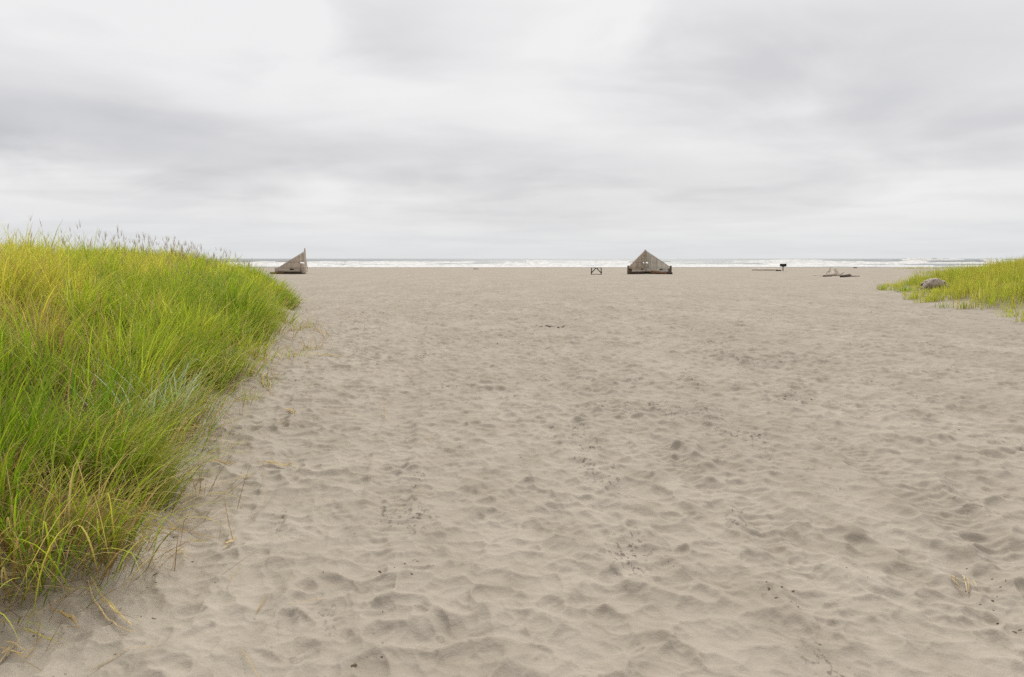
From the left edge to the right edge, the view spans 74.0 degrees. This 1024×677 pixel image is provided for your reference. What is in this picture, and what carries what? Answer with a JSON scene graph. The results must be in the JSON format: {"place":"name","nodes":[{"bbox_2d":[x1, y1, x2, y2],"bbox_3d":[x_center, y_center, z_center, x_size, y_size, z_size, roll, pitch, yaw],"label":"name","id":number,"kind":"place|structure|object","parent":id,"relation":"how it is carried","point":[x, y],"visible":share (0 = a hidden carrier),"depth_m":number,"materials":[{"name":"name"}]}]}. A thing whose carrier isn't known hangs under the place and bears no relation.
{"place":"outdoors","nodes":[
{"label":"outdoors","id":0,"kind":"place"},
{"bbox_2d":[0,267,1023,676],"bbox_3d":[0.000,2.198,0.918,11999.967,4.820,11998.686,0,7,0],"label":"beach sand","id":1,"kind":"structure","parent":0,"point":[550,553],"depth_m":4.90,"materials":[{"name":"beige sand"}]},
{"bbox_2d":[0,639,19,661],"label":"grass straw","id":2,"kind":"object","parent":1,"relation":"on","point":[8,650],"depth_m":2.88,"materials":[{"name":"beige plant"}]},
{"bbox_2d":[0,641,34,656],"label":"grass straw","id":3,"kind":"object","parent":1,"relation":"on","point":[16,652],"depth_m":2.89,"materials":[{"name":"beige plant"}]},
{"bbox_2d":[17,628,64,643],"bbox_3d":[-2.074,1.313,2.998,0.256,0.065,0.010,1,7,10],"label":"grass straw","id":4,"kind":"object","parent":1,"relation":"on","point":[48,638],"depth_m":3.00,"materials":[{"name":"beige plant"}]},
{"bbox_2d":[52,608,78,627],"bbox_3d":[-2.067,1.294,3.156,0.193,0.058,0.025,3,7,23],"label":"grass straw","id":5,"kind":"object","parent":1,"relation":"on","point":[67,616],"depth_m":3.15,"materials":[{"name":"beige plant"}]},
{"bbox_2d":[87,577,133,631],"bbox_3d":[-1.933,1.269,3.243,0.530,0.112,0.052,5,9,38],"label":"grass straw","id":6,"kind":"object","parent":1,"relation":"on","point":[113,608],"depth_m":3.25,"materials":[{"name":"beige plant"}]},
{"bbox_2d":[60,360,195,443],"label":"lyme grass","id":7,"kind":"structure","parent":1,"relation":"on","point":[139,396],"depth_m":5.89,"materials":[{"name":"green plant"}]},
{"bbox_2d":[0,214,310,670],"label":"dune grass","id":8,"kind":"structure","parent":1,"relation":"on","point":[167,310],"depth_m":6.00,"materials":[{"name":"green plant"}]},
{"bbox_2d":[73,349,251,433],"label":"lyme grass","id":9,"kind":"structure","parent":1,"relation":"on","point":[189,393],"depth_m":6.24,"materials":[{"name":"green plant"}]},
{"bbox_2d":[132,509,215,537],"bbox_3d":[-2.112,1.147,4.189,0.645,0.138,0.106,2,7,15],"label":"grass straw","id":10,"kind":"object","parent":1,"relation":"on","point":[171,524],"depth_m":4.18,"materials":[{"name":"beige plant"}]},
{"bbox_2d":[176,415,224,441],"bbox_3d":[-2.968,0.799,6.286,0.738,0.316,0.598,0,7,0],"label":"grass tuft","id":11,"kind":"object","parent":1,"relation":"on","point":[197,429],"visible":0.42,"depth_m":6.26,"materials":[{"name":"green plant"}]},
{"bbox_2d":[234,385,263,402],"bbox_3d":[-3.123,0.652,7.970,0.564,0.258,0.399,0,7,0],"label":"grass tuft","id":12,"kind":"object","parent":1,"relation":"on","point":[249,396],"visible":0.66,"depth_m":8.01,"materials":[{"name":"beige plant"}]},
{"bbox_2d":[4,299,506,676],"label":"straw litter","id":13,"kind":"object","parent":1,"relation":"on","point":[237,478],"visible":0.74,"depth_m":4.96,"materials":[{"name":"beige plant"}]},
{"bbox_2d":[262,373,270,389],"bbox_3d":[-3.328,0.567,9.180,0.106,0.060,1.281,-3,7,-23],"label":"grass straw","id":14,"kind":"object","parent":1,"relation":"on","point":[265,382],"depth_m":9.07,"materials":[{"name":"beige plant"}]},
{"bbox_2d":[255,370,281,386],"bbox_3d":[-3.201,0.485,9.024,0.371,0.335,0.514,-1,7,-10],"label":"grass tuft","id":15,"kind":"object","parent":1,"relation":"on","point":[268,379],"visible":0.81,"depth_m":8.99,"materials":[{"name":"green plant"}]},
{"bbox_2d":[256,460,301,467],"bbox_3d":[-1.876,1.015,5.512,0.400,0.049,0.050,1,7,8],"label":"grass straw","id":16,"kind":"object","parent":1,"relation":"on","point":[272,462],"depth_m":5.52,"materials":[{"name":"beige plant"}]},
{"bbox_2d":[270,248,307,273],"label":"beach shelter","id":17,"kind":"object","parent":1,"relation":"on","point":[294,265],"visible":0.93,"depth_m":75.53,"materials":[{"name":"grey wood"}]},
{"bbox_2d":[275,344,318,357],"bbox_3d":[-3.740,0.209,11.523,0.840,0.298,0.802,2,7,18],"label":"grass tuft","id":18,"kind":"object","parent":1,"relation":"on","point":[294,355],"visible":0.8,"depth_m":11.61,"materials":[{"name":"plant"}]},
{"bbox_2d":[285,316,321,328],"bbox_3d":[-5.014,-0.385,16.130,1.041,0.429,1.072,2,7,19],"label":"grass tuft","id":19,"kind":"object","parent":1,"relation":"on","point":[294,325],"visible":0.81,"depth_m":16.16,"materials":[{"name":"beige plant"}]},
{"bbox_2d":[292,335,335,350],"bbox_3d":[-3.758,0.064,12.703,0.921,0.334,0.871,-5,8,-37],"label":"grass tuft","id":20,"kind":"object","parent":1,"relation":"on","point":[312,345],"visible":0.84,"depth_m":12.67,"materials":[{"name":"beige plant"}]},
{"bbox_2d":[1,300,1021,676],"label":"beach debris","id":21,"kind":"object","parent":1,"relation":"on","point":[673,566],"visible":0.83,"depth_m":3.48,"materials":[{"name":"brown plant"}]},
{"bbox_2d":[591,268,601,274],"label":"timber frame","id":22,"kind":"object","parent":1,"relation":"on","point":[598,270],"visible":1,"depth_m":72.68,"materials":[{"name":"grey wood"}]},
{"bbox_2d":[627,250,672,273],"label":"beach shelter","id":23,"kind":"object","parent":1,"relation":"on","point":[653,265],"visible":0.92,"depth_m":75.79,"materials":[{"name":"grey wood"}]},
{"bbox_2d":[752,268,777,270],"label":"driftwood log","id":24,"kind":"object","parent":1,"relation":"on","point":[761,269],"visible":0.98,"depth_m":96.96,"materials":[{"name":"beige wood"}]},
{"bbox_2d":[826,267,844,275],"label":"root wad","id":25,"kind":"object","parent":1,"relation":"on","point":[835,273],"visible":0.94,"depth_m":67.05,"materials":[{"name":"beige wood"}]},
{"bbox_2d":[894,283,913,291],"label":"grass tuft","id":26,"kind":"object","parent":1,"relation":"on","point":[904,289],"visible":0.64,"depth_m":33.68,"materials":[{"name":"green plant"}]},
{"bbox_2d":[902,291,923,299],"bbox_3d":[16.411,-1.765,27.593,1.147,0.453,0.909,3,7,26],"label":"grass tuft","id":27,"kind":"object","parent":1,"relation":"on","point":[913,297],"visible":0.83,"depth_m":27.62,"materials":[{"name":"green plant"}]},
{"bbox_2d":[898,265,928,268],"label":"grass patch","id":28,"kind":"object","parent":1,"relation":"on","point":[914,267],"visible":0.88,"depth_m":116.15,"materials":[{"name":"plant"}]},
{"bbox_2d":[916,269,946,273],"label":"grass patch","id":29,"kind":"object","parent":1,"relation":"on","point":[920,270],"visible":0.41,"depth_m":78.44,"materials":[{"name":"green plant"}]},
{"bbox_2d":[920,278,949,290],"bbox_3d":[19.315,-2.495,31.184,1.242,0.573,0.595,1,7,4],"label":"rock","id":30,"kind":"object","parent":1,"relation":"on","point":[929,282],"visible":0.83,"depth_m":30.99,"materials":[{"name":"grey stone"}]},
{"bbox_2d":[876,256,1023,321],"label":"dune grass","id":31,"kind":"structure","parent":1,"relation":"on","point":[990,276],"depth_m":27.50,"materials":[{"name":"green plant"}]},
{"bbox_2d":[950,575,961,590],"bbox_3d":[2.327,1.272,3.559,0.017,0.044,0.120,0,7,3],"label":"grass straw","id":32,"kind":"object","parent":1,"relation":"on","point":[955,579],"depth_m":3.56,"materials":[{"name":"beige plant"}]},
{"bbox_2d":[962,575,976,593],"bbox_3d":[2.401,1.280,3.556,0.063,0.050,0.219,3,7,26],"label":"grass straw","id":33,"kind":"object","parent":1,"relation":"on","point":[964,578],"depth_m":3.55,"materials":[{"name":"beige plant"}]},
{"bbox_2d":[995,307,1021,316],"bbox_3d":[14.465,-0.780,19.657,0.943,0.412,1.081,-3,8,-27],"label":"grass tuft","id":34,"kind":"object","parent":1,"relation":"on","point":[1006,315],"visible":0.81,"depth_m":19.66,"materials":[{"name":"green plant"}]},
{"bbox_2d":[0,0,1023,258],"label":"sky","id":35,"kind":"structure","parent":0,"point":[255,129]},
{"bbox_2d":[205,258,1023,266],"bbox_3d":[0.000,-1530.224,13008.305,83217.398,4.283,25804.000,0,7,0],"label":"sea","id":36,"kind":"structure","parent":0,"point":[926,262],"depth_m":337.76,"materials":[{"name":"grey liquid"}]}
]}

